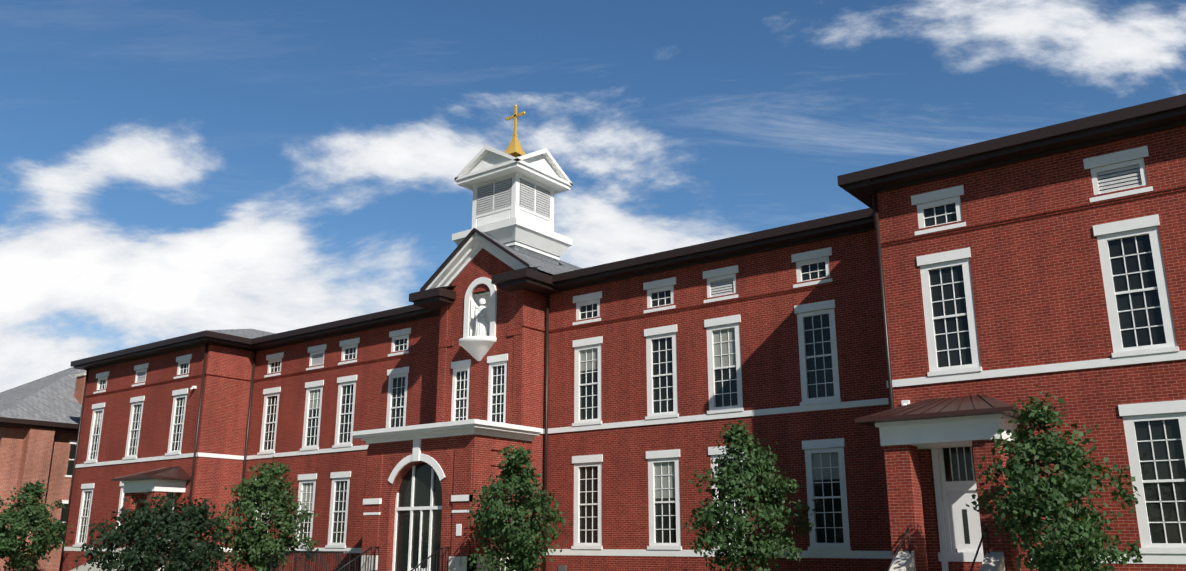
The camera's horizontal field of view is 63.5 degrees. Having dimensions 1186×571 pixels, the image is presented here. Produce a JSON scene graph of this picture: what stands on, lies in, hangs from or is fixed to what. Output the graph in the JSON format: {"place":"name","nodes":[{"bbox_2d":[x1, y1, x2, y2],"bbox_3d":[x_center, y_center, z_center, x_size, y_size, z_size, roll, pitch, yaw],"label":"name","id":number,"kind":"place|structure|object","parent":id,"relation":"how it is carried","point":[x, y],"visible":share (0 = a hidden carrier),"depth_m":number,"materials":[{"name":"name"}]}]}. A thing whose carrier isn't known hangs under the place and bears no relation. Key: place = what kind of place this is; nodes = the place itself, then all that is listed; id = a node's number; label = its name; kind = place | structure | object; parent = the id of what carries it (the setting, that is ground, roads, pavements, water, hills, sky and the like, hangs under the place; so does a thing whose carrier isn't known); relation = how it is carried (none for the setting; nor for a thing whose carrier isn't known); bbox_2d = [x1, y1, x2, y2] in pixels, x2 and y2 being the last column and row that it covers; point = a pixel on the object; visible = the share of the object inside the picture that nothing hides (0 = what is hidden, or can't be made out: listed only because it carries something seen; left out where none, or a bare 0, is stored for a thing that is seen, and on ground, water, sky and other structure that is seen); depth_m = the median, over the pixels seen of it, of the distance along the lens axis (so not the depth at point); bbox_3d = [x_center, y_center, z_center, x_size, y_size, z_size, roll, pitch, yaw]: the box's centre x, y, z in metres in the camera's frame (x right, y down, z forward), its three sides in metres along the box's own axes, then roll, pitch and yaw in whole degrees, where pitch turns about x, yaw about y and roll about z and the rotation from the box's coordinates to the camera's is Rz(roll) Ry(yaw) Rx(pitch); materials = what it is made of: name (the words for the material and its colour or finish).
{"place":"outdoors","nodes":[
{"label":"outdoors","id":0,"kind":"place"},
{"bbox_2d":[0,367,86,570],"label":"neighbour building","id":1,"kind":"structure","parent":0,"point":[39,422],"depth_m":57.78,"materials":[{"name":"brick"}]},
{"bbox_2d":[270,547,449,570],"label":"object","id":2,"kind":"structure","parent":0,"point":[301,560],"depth_m":35.32,"materials":[{"name":"metal"}]},
{"bbox_2d":[0,0,1185,391],"label":"sky","id":3,"kind":"structure","parent":0,"point":[169,169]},
{"label":"ground","id":4,"kind":"structure","parent":0,"visible":0},
{"bbox_2d":[0,480,73,570],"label":"tree","id":5,"kind":"object","parent":4,"relation":"on","point":[33,513],"visible":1,"depth_m":50.68,"materials":[{"name":"green plant"}]},
{"bbox_2d":[75,489,235,570],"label":"shrub","id":6,"kind":"object","parent":4,"relation":"on","point":[148,551],"visible":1,"depth_m":34.79,"materials":[{"name":"green plant"}]},
{"bbox_2d":[214,458,319,570],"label":"tree","id":7,"kind":"object","parent":4,"relation":"on","point":[265,486],"visible":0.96,"depth_m":38.14,"materials":[{"name":"green plant"}]},
{"bbox_2d":[351,419,541,570],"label":"entrance porch","id":8,"kind":"object","parent":4,"relation":"on","point":[422,481],"visible":0.85,"depth_m":35.02,"materials":[{"name":"red brick"}]},
{"bbox_2d":[463,442,572,570],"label":"tree","id":9,"kind":"object","parent":4,"relation":"on","point":[520,540],"visible":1,"depth_m":30.22,"materials":[{"name":"green plant"}]},
{"bbox_2d":[70,394,1029,570],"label":"side porches","id":10,"kind":"object","parent":4,"relation":"on","point":[957,433],"visible":0.73,"depth_m":24.21,"materials":[{"name":"stone"}]},
{"bbox_2d":[61,94,1185,570],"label":"building","id":11,"kind":"structure","parent":4,"relation":"on","point":[1045,260],"depth_m":32.65,"materials":[{"name":"brick"}]},
{"bbox_2d":[474,298,486,335],"bbox_3d":[-4.586,1.384,39.329,0.680,1.763,0.570,-11,-19,36],"label":"statue","id":12,"kind":"object","parent":11,"relation":"on","point":[481,323],"visible":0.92,"depth_m":39.16,"materials":[{"name":"stone"}]},
{"bbox_2d":[59,179,909,570],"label":"downspouts","id":13,"kind":"object","parent":11,"relation":"attached to","point":[563,567],"visible":0.54,"depth_m":27.62,"materials":[{"name":"black metal"}]},
{"bbox_2d":[452,105,572,274],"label":"cupola","id":14,"kind":"object","parent":11,"relation":"on","point":[514,187],"visible":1,"depth_m":41.29,"materials":[{"name":"paint"}]},
{"bbox_2d":[683,420,818,570],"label":"tree","id":15,"kind":"object","parent":4,"relation":"on","point":[731,481],"visible":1,"depth_m":27.32,"materials":[{"name":"green plant"}]},
{"bbox_2d":[966,385,1142,570],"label":"tree","id":16,"kind":"object","parent":4,"relation":"on","point":[1065,547],"visible":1,"depth_m":19.85,"materials":[{"name":"green plant"}]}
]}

